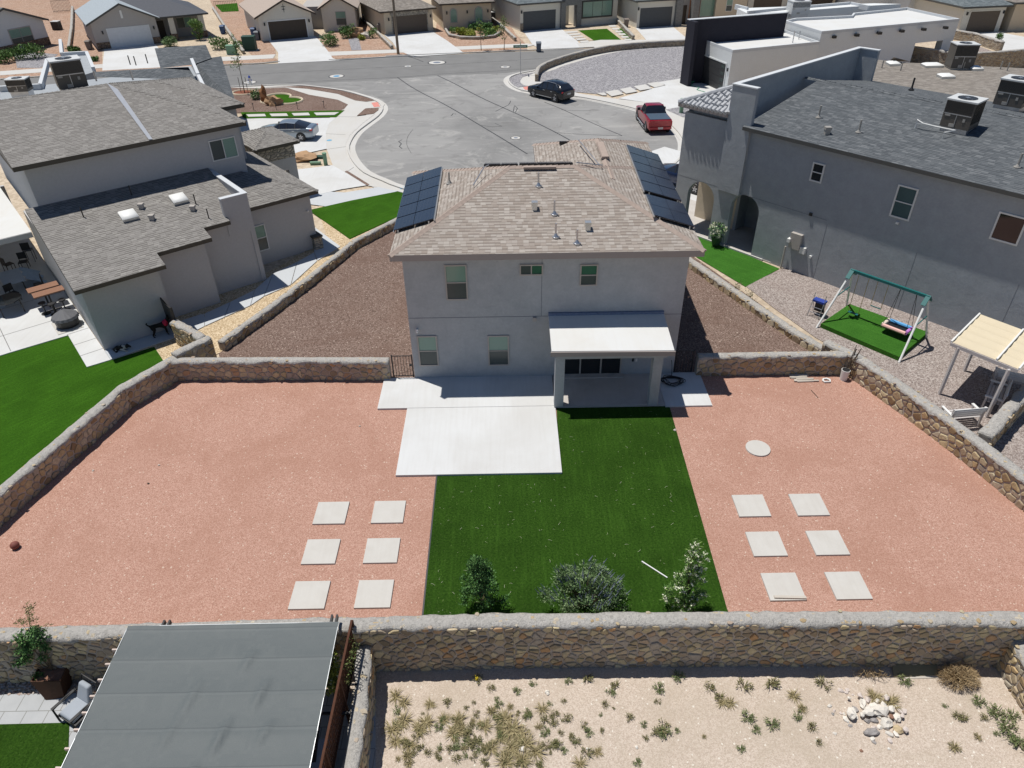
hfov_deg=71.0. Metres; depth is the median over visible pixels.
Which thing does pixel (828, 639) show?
stone wall
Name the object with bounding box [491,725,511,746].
dry grass
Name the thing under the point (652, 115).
pickup truck
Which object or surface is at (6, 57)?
shrub
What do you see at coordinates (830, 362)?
stone wall
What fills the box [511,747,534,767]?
dry grass
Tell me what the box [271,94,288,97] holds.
lawn patch
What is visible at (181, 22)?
window
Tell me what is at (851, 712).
rock
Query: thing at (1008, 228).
window
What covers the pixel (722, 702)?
dry grass
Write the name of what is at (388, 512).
stepping stone
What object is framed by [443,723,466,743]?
dry grass
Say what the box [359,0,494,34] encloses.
house
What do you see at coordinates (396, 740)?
dry grass
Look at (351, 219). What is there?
front lawn
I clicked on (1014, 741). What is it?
weed
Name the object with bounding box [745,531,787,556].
stepping stone
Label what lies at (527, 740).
dry grass
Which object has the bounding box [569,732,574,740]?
weed
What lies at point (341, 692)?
lattice screen
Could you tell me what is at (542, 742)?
weed
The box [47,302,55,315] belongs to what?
bar stool
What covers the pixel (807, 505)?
stepping stone
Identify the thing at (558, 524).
lawn litter
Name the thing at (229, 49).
utility box
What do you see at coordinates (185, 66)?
kerb
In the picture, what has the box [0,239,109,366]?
neighbour patio
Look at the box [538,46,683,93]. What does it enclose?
grey gravel
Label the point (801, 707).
weed
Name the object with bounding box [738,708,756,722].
weed
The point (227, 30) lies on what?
stone wall
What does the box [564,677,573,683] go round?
weed
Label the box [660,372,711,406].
patio slab
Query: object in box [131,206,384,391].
tan gravel
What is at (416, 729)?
dry grass
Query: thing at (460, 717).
dry grass
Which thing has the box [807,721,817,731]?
weed
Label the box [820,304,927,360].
turf mat
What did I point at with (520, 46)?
street sign
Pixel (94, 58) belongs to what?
shrub
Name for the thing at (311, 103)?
corner garden
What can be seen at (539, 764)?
weed
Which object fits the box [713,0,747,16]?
house
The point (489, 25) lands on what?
shrub
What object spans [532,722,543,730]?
weed
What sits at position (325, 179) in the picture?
neighbour drive
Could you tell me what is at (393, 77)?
crack seal
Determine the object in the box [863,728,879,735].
rock
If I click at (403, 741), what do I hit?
weed
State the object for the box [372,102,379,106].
kerb ramp
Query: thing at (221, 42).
shrub
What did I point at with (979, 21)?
garage door
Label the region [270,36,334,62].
driveway
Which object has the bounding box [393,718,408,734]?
dry grass
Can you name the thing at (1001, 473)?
stone wall
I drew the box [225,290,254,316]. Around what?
side walk
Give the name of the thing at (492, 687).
weed
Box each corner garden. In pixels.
[231,88,347,112]
[509,72,534,86]
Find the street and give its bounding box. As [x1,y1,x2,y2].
[0,48,589,85]
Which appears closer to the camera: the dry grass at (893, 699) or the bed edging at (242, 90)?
the dry grass at (893, 699)
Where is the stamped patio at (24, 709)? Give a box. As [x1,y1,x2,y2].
[0,692,374,767]
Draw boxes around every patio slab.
[377,375,553,409]
[396,406,561,476]
[552,373,664,407]
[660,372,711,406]
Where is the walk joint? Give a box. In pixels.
[345,171,369,184]
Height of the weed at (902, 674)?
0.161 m
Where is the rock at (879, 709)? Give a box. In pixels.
[866,702,888,716]
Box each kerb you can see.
[0,61,279,79]
[231,70,682,189]
[329,56,412,59]
[386,47,593,55]
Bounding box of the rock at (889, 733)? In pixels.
[885,731,893,736]
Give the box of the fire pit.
[51,309,83,334]
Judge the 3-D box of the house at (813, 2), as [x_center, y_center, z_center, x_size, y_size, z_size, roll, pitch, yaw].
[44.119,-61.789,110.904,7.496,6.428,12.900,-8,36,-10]
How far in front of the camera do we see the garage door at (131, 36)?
92.28 m
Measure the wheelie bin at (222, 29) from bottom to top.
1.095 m
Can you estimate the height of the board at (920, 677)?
0.050 m
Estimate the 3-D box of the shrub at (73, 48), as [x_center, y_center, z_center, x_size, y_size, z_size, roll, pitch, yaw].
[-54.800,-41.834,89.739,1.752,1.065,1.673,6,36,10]
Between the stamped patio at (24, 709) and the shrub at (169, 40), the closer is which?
the stamped patio at (24, 709)
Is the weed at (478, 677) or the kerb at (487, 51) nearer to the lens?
the weed at (478, 677)
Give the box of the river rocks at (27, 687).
[0,680,100,695]
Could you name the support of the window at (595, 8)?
in the house at (523, 15)
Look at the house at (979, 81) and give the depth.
55.57 m
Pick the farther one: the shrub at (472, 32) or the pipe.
the shrub at (472, 32)
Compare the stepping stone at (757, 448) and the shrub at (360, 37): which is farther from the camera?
the shrub at (360, 37)
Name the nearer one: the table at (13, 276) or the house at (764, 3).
the table at (13, 276)
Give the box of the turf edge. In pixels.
[422,476,436,614]
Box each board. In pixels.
[774,595,806,598]
[892,664,937,676]
[905,676,937,678]
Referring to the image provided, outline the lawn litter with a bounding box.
[431,411,694,609]
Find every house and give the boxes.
[0,7,50,53]
[0,39,233,99]
[0,70,323,349]
[75,0,207,49]
[239,0,360,40]
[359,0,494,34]
[387,138,706,406]
[491,0,617,31]
[617,0,714,27]
[652,46,1023,331]
[680,2,959,88]
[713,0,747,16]
[747,0,787,7]
[786,0,834,6]
[835,0,889,3]
[872,57,1023,101]
[889,0,915,7]
[913,0,1013,31]
[999,0,1023,30]
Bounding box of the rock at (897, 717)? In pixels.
[893,713,900,722]
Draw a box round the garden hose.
[661,360,685,386]
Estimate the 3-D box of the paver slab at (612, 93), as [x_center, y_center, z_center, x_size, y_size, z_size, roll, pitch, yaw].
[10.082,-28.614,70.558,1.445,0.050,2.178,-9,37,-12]
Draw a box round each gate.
[50,0,70,12]
[160,297,175,329]
[391,355,413,377]
[673,350,694,371]
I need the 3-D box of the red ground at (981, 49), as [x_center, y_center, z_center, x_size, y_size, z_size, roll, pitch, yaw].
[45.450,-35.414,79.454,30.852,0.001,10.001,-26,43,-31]
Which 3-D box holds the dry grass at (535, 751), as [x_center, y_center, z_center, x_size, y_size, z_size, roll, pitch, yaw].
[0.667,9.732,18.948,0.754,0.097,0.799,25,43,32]
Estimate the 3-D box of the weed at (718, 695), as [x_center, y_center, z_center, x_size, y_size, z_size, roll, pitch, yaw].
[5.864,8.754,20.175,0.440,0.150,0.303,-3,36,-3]
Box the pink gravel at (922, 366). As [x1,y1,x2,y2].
[746,268,1023,469]
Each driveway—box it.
[102,44,159,70]
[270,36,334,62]
[385,31,461,56]
[524,28,578,49]
[636,26,684,39]
[980,32,1023,49]
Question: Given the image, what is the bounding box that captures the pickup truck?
[636,102,672,131]
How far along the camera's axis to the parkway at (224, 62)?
82.37 m
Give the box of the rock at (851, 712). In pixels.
[846,707,856,719]
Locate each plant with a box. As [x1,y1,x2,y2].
[30,671,44,679]
[708,222,727,245]
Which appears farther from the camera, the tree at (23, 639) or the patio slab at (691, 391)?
the patio slab at (691, 391)
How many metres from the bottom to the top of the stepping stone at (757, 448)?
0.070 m
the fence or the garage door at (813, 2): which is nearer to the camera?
the garage door at (813, 2)
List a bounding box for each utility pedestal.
[310,161,320,164]
[322,152,327,165]
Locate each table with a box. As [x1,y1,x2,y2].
[0,268,26,291]
[0,293,25,317]
[18,267,46,282]
[26,281,58,306]
[32,285,64,311]
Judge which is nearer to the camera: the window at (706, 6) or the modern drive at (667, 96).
the modern drive at (667, 96)
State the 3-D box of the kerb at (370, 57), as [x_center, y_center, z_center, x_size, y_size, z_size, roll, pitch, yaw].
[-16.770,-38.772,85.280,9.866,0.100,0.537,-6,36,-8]
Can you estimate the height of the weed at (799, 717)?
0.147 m
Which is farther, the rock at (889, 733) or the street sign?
the street sign
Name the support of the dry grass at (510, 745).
on the dirt ground at (689, 709)
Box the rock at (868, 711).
[862,706,875,715]
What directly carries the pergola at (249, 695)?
on the stamped patio at (24, 709)
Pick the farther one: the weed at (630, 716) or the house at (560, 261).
the house at (560, 261)
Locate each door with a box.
[107,26,152,47]
[157,20,166,38]
[268,19,307,39]
[392,14,427,33]
[523,9,555,30]
[564,358,621,374]
[639,6,672,27]
[682,5,686,23]
[701,56,725,88]
[753,0,781,7]
[810,0,832,4]
[965,10,1000,31]
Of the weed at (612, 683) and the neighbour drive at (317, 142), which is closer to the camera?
the weed at (612, 683)
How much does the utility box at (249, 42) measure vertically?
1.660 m
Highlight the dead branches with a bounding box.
[852,664,888,679]
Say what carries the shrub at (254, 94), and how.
on the corner garden at (311, 103)
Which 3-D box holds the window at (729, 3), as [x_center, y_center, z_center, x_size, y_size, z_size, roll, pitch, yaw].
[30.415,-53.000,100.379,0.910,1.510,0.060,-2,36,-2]
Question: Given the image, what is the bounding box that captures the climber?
[325,648,340,695]
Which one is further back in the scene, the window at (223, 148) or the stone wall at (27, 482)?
the window at (223, 148)
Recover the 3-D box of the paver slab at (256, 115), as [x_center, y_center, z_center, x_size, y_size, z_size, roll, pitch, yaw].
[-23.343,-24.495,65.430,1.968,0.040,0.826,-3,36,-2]
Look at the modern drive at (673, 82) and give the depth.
73.90 m
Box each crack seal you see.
[232,57,556,75]
[259,68,531,84]
[397,77,527,153]
[437,75,569,140]
[545,102,621,135]
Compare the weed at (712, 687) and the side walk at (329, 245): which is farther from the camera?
the side walk at (329, 245)
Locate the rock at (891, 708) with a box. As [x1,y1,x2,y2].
[889,705,894,711]
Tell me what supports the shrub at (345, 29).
on the front yard at (376, 42)
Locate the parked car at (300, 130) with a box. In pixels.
[260,118,318,140]
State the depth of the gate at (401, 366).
30.99 m
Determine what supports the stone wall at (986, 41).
on the ground at (18, 202)
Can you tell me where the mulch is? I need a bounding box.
[234,90,252,93]
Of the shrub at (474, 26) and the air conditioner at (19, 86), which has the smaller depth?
the air conditioner at (19, 86)
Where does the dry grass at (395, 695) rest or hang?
on the dirt ground at (689, 709)
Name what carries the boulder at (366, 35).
on the front yard at (376, 42)
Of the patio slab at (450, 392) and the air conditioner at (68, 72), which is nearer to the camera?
the patio slab at (450, 392)
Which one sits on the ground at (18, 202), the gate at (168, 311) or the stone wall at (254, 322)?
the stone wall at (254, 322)
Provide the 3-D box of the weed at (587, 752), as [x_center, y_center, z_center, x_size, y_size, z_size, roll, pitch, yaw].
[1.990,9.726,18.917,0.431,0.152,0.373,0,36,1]
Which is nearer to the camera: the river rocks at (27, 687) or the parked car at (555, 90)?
the river rocks at (27, 687)
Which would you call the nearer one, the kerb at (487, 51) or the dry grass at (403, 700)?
the dry grass at (403, 700)
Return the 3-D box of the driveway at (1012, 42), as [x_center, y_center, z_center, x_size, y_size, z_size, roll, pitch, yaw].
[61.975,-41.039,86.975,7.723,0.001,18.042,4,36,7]
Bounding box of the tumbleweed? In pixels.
[935,661,983,690]
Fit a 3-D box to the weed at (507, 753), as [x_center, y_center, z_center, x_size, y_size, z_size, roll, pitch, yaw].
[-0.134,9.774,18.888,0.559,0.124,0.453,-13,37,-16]
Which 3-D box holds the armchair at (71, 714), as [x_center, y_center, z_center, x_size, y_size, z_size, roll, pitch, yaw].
[-11.940,8.782,19.774,0.840,0.971,1.032,16,39,22]
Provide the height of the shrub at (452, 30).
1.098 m
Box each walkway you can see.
[286,87,402,191]
[520,73,684,143]
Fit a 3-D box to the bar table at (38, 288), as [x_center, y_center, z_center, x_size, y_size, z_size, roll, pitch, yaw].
[-23.829,-4.516,36.704,1.400,1.030,0.700,-26,43,-31]
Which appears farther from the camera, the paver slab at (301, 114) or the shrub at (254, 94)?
the shrub at (254, 94)
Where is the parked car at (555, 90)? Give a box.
[528,79,574,102]
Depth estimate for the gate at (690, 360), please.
31.01 m
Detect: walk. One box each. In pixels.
[0,54,275,74]
[105,329,174,359]
[181,314,204,324]
[187,314,204,329]
[205,302,229,325]
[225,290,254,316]
[251,274,272,304]
[265,262,296,295]
[292,253,316,283]
[314,228,339,260]
[329,49,402,55]
[456,44,534,49]
[577,40,659,46]
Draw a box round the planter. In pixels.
[30,668,71,699]
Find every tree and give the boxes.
[10,602,52,670]
[230,32,247,92]
[476,18,487,50]
[494,15,508,49]
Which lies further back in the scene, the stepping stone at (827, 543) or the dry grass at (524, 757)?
the stepping stone at (827, 543)
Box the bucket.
[839,367,850,380]
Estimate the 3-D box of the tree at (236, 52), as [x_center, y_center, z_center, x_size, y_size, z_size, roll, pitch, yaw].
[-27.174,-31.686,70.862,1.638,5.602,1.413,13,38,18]
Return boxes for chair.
[0,258,15,270]
[2,283,21,302]
[16,252,30,267]
[19,242,36,262]
[33,273,43,285]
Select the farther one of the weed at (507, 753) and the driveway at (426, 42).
the driveway at (426, 42)
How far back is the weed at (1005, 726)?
19.35 m
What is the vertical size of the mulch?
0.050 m
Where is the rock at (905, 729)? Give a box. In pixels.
[903,726,908,732]
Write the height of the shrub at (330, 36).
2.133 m
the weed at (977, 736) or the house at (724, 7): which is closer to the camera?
the weed at (977, 736)
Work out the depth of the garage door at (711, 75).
71.68 m
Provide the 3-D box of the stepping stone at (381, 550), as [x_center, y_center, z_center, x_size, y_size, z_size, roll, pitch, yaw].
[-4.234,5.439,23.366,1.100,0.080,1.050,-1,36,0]
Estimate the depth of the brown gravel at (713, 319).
34.43 m
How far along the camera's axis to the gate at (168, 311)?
33.61 m
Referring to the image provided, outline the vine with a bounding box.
[343,634,359,684]
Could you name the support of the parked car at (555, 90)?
on the road
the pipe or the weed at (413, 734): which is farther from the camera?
the pipe
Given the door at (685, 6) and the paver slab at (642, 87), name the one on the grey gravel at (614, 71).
the paver slab at (642, 87)
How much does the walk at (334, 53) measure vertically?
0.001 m
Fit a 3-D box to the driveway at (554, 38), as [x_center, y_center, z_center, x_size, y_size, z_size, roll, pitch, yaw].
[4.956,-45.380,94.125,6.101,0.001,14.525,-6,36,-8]
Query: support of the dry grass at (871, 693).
on the dirt ground at (689, 709)
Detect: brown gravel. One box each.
[219,230,414,377]
[673,257,839,374]
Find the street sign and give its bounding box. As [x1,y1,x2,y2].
[513,42,527,73]
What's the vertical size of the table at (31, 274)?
0.560 m
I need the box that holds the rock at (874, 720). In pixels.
[870,717,878,722]
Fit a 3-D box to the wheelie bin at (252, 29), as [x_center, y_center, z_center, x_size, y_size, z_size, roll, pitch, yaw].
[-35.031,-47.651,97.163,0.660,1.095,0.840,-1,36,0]
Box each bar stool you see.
[38,301,50,315]
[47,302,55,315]
[58,298,70,308]
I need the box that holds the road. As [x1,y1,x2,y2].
[299,69,677,185]
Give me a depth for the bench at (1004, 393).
29.09 m
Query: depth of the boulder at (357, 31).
95.97 m
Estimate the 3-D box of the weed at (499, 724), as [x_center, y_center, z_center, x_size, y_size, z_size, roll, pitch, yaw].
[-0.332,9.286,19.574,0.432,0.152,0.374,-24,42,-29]
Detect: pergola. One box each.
[55,614,357,767]
[938,313,1023,417]
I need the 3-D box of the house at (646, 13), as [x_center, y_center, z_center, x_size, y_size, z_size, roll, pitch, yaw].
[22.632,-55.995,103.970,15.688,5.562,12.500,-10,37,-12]
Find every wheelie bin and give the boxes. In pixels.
[84,40,93,49]
[218,25,225,33]
[250,27,255,34]
[253,31,260,39]
[536,41,540,51]
[624,18,628,26]
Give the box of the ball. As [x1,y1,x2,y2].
[10,541,19,549]
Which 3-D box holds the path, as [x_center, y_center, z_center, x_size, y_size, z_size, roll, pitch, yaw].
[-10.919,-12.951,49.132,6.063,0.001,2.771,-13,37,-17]
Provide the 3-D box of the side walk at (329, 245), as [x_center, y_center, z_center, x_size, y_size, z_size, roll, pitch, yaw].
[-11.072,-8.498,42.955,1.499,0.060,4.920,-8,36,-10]
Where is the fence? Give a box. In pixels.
[213,0,237,11]
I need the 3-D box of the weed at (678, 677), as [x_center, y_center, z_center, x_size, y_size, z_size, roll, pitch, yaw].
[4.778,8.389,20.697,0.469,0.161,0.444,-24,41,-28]
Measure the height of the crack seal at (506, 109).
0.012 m
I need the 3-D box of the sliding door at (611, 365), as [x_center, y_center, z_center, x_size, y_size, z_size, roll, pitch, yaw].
[3.387,-1.225,30.653,2.660,2.020,0.080,-1,36,0]
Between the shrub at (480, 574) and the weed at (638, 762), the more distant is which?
the shrub at (480, 574)
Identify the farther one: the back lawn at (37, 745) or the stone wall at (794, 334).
the stone wall at (794, 334)
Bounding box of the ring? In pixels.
[822,378,830,382]
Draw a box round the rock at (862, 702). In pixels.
[859,698,866,708]
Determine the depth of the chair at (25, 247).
40.58 m
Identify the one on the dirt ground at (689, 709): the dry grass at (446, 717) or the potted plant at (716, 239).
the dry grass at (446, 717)
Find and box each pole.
[392,0,399,54]
[641,561,667,577]
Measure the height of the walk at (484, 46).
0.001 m
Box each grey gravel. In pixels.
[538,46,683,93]
[666,107,688,116]
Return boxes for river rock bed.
[14,52,57,67]
[348,38,361,49]
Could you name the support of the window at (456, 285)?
in the house at (560, 261)
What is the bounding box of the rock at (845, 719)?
[843,716,848,723]
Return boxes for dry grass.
[380,718,404,739]
[386,687,406,703]
[386,732,405,748]
[393,707,416,730]
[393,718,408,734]
[397,693,412,709]
[400,735,417,752]
[408,717,429,740]
[417,712,434,733]
[422,695,436,710]
[436,711,450,726]
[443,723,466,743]
[449,708,468,726]
[475,717,493,736]
[479,739,501,756]
[490,749,517,767]
[491,705,516,727]
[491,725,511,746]
[501,713,525,739]
[501,737,519,758]
[505,721,531,745]
[511,731,540,754]
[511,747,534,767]
[526,740,550,763]
[534,701,550,716]
[570,755,587,767]
[590,746,604,756]
[714,693,732,710]
[724,695,738,709]
[785,688,799,701]
[865,685,884,703]
[880,692,902,711]
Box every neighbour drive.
[240,118,334,152]
[298,165,364,193]
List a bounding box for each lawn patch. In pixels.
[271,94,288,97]
[282,98,300,102]
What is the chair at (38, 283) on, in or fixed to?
on the neighbour patio at (17, 318)
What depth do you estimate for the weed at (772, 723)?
19.50 m
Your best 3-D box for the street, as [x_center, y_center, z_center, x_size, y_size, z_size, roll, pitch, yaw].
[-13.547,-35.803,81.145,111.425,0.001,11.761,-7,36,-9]
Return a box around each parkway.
[0,58,276,77]
[283,86,373,101]
[332,53,405,58]
[357,108,378,115]
[461,48,526,51]
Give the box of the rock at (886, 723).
[880,717,892,730]
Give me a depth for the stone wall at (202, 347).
31.71 m
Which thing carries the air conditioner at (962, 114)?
on the house at (833, 169)
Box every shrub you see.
[0,49,13,63]
[4,43,27,60]
[17,42,46,58]
[65,46,81,51]
[91,56,98,61]
[160,35,177,46]
[187,18,203,39]
[208,36,229,49]
[249,88,259,99]
[319,30,338,45]
[338,23,355,38]
[357,33,365,39]
[367,27,377,37]
[449,26,457,32]
[455,26,466,34]
[458,554,509,612]
[464,28,475,35]
[467,22,477,29]
[481,22,492,29]
[483,28,495,34]
[535,555,629,612]
[660,538,710,611]
[995,32,1003,39]
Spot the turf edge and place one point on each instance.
(429, 547)
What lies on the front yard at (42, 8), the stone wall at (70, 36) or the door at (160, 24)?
the stone wall at (70, 36)
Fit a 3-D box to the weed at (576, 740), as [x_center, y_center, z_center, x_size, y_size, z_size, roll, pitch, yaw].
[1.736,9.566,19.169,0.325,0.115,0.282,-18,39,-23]
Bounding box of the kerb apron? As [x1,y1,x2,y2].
[231,46,682,192]
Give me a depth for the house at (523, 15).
99.52 m
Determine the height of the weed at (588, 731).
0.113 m
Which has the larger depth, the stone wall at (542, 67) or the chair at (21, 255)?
the stone wall at (542, 67)
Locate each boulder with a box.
[259,84,266,101]
[264,95,283,106]
[295,150,316,161]
[347,27,362,36]
[361,31,370,38]
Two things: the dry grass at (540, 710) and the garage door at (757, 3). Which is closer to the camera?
the dry grass at (540, 710)
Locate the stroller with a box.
[807,293,827,318]
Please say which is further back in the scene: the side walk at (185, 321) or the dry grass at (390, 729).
the side walk at (185, 321)
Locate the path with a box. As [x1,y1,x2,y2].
[309,187,395,205]
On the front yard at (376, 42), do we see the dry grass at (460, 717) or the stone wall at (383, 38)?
the stone wall at (383, 38)
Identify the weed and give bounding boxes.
[392,705,400,715]
[399,737,408,749]
[400,749,412,761]
[403,756,414,767]
[411,728,423,741]
[417,740,426,749]
[423,747,432,755]
[433,722,442,731]
[441,696,451,706]
[445,744,452,754]
[451,753,462,763]
[454,723,468,733]
[461,737,469,745]
[463,725,469,738]
[463,738,475,750]
[466,736,478,750]
[472,673,482,683]
[472,733,482,745]
[479,757,488,764]
[481,740,491,749]
[483,704,498,715]
[486,684,495,690]
[494,699,503,707]
[494,716,505,729]
[498,747,515,761]
[516,758,530,767]
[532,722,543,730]
[535,761,546,767]
[539,739,550,748]
[540,713,550,723]
[543,725,550,735]
[550,718,557,726]
[551,710,560,718]
[551,738,562,748]
[560,746,568,754]
[563,712,572,722]
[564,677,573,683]
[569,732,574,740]
[571,737,582,747]
[581,673,592,681]
[581,746,593,758]
[584,727,593,737]
[606,688,616,695]
[610,679,618,688]
[625,712,635,721]
[632,756,641,767]
[650,726,660,735]
[652,681,664,693]
[655,717,670,735]
[658,723,672,739]
[671,667,685,682]
[704,680,715,691]
[714,692,724,698]
[734,744,745,753]
[736,676,754,695]
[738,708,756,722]
[750,724,761,734]
[762,677,780,689]
[763,717,779,731]
[793,709,802,720]
[796,700,808,713]
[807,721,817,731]
[813,674,833,689]
[897,672,913,687]
[947,740,964,753]
[951,709,964,720]
[958,714,971,720]
[971,693,988,706]
[973,732,980,740]
[980,712,988,720]
[985,702,1008,718]
[994,715,1021,733]
[999,729,1022,743]
[1005,707,1022,721]
[1007,732,1023,748]
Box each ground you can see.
[0,0,1023,357]
[0,666,1023,767]
[978,47,990,51]
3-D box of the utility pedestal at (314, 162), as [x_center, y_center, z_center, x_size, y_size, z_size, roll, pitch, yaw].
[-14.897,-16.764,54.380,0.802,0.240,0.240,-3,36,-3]
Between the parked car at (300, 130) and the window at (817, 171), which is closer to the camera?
the window at (817, 171)
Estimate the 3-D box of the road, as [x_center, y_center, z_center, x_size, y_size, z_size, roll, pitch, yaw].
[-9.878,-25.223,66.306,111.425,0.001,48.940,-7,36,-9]
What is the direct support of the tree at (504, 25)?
on the parkway at (479, 50)
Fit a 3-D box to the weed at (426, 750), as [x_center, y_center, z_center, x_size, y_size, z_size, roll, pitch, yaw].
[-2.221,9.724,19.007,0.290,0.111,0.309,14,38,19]
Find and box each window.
[7,25,34,43]
[175,16,190,28]
[208,136,238,161]
[254,224,269,251]
[335,11,346,24]
[417,335,438,365]
[444,264,467,299]
[450,8,457,22]
[474,6,482,20]
[487,335,508,365]
[519,264,542,275]
[579,264,598,285]
[582,0,612,17]
[699,0,714,16]
[725,0,732,10]
[809,162,825,183]
[889,184,918,220]
[989,211,1023,245]
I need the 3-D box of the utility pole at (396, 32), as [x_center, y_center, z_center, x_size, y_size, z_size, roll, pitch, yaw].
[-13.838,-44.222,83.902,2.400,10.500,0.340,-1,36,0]
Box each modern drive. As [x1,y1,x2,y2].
[619,83,714,108]
[659,79,680,84]
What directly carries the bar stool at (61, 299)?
on the neighbour patio at (17, 318)
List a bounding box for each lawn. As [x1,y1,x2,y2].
[0,336,162,484]
[0,723,68,767]
[216,3,238,11]
[312,191,402,238]
[423,406,727,614]
[579,29,620,40]
[697,237,778,286]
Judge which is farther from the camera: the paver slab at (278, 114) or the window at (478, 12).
the window at (478, 12)
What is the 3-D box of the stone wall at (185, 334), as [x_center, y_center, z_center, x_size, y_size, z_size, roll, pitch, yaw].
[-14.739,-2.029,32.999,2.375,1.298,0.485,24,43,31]
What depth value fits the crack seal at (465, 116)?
64.35 m
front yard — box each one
[0,0,101,70]
[102,0,250,63]
[210,0,275,54]
[321,21,394,51]
[436,23,524,46]
[512,22,686,39]
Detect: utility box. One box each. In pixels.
[225,44,237,54]
[241,35,258,51]
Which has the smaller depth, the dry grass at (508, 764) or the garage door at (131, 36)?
the dry grass at (508, 764)
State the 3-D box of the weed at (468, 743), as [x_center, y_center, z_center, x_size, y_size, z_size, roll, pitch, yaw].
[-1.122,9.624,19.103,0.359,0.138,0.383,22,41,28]
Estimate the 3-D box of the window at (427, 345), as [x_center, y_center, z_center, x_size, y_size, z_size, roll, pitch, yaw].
[-3.561,-1.400,30.429,0.840,1.510,0.060,-1,36,0]
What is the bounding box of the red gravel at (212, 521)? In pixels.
[0,375,1023,627]
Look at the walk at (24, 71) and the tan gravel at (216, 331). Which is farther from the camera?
the walk at (24, 71)
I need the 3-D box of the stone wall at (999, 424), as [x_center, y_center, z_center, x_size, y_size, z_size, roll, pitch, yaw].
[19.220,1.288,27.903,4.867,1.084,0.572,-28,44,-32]
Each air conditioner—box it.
[3,76,34,97]
[46,55,88,90]
[50,20,62,29]
[786,0,811,18]
[939,93,988,134]
[944,41,980,69]
[992,74,1023,111]
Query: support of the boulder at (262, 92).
on the corner garden at (311, 103)
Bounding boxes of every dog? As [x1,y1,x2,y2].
[111,344,130,352]
[145,315,168,337]
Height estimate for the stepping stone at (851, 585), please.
0.080 m
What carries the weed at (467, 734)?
on the dirt ground at (689, 709)
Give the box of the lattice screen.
[319,620,356,767]
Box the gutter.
[298,70,680,186]
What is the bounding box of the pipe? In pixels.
[915,119,955,137]
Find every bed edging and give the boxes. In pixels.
[232,89,257,94]
[260,93,303,104]
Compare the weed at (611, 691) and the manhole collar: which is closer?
the weed at (611, 691)
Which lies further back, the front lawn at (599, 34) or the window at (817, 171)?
the front lawn at (599, 34)
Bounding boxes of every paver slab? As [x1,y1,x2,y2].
[246,114,265,116]
[270,113,287,116]
[292,113,309,115]
[314,112,338,115]
[606,90,622,96]
[620,87,637,93]
[634,84,651,90]
[647,82,664,87]
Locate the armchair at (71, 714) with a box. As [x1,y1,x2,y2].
[51,673,97,732]
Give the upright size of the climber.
0.992 m
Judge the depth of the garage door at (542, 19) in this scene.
98.50 m
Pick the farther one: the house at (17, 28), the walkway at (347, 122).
the house at (17, 28)
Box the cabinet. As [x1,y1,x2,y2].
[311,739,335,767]
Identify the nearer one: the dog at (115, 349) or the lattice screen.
the lattice screen
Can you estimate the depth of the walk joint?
51.73 m
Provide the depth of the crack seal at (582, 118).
63.69 m
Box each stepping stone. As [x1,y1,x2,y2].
[288,581,330,609]
[301,539,340,564]
[312,502,349,524]
[354,580,393,608]
[363,538,400,563]
[371,501,405,523]
[731,494,770,517]
[745,440,770,456]
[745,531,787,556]
[760,572,806,601]
[788,493,829,516]
[805,530,849,555]
[824,571,872,600]
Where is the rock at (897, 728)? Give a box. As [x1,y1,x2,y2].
[893,724,903,733]
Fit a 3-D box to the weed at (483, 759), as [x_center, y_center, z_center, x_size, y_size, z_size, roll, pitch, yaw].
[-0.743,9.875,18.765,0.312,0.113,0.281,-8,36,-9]
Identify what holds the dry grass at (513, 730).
on the dirt ground at (689, 709)
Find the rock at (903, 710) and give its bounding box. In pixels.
[897,708,906,713]
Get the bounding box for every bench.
[941,403,987,426]
[981,378,1012,412]
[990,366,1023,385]
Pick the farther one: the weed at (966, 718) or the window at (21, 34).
the window at (21, 34)
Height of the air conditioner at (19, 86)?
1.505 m
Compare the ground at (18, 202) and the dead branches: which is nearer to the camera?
the dead branches
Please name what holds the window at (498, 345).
in the house at (560, 261)
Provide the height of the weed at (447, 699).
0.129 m
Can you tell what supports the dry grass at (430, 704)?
on the dirt ground at (689, 709)
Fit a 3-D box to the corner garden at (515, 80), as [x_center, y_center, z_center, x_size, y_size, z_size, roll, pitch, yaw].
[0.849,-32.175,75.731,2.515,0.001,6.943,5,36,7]
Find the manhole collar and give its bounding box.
[429,61,444,63]
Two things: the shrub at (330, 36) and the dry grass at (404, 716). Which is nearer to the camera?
the dry grass at (404, 716)
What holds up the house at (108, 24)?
on the ground at (18, 202)
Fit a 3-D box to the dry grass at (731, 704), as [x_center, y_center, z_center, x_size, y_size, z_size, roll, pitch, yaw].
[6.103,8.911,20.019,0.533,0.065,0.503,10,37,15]
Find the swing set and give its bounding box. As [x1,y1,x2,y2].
[815,268,931,362]
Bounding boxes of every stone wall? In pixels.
[0,356,178,526]
[0,609,1023,682]
[67,6,73,49]
[169,319,205,346]
[171,335,216,357]
[171,356,391,380]
[212,7,244,53]
[218,217,396,350]
[342,644,376,767]
[360,16,393,49]
[445,28,501,39]
[491,17,516,40]
[535,39,684,80]
[616,18,634,39]
[688,257,822,350]
[694,350,847,375]
[821,340,1023,511]
[910,46,1023,67]
[953,29,1004,50]
[977,384,1023,446]
[996,639,1023,714]
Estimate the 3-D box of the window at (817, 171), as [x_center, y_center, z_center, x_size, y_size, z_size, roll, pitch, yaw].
[15.317,-10.607,35.993,0.060,0.955,0.645,-28,44,-32]

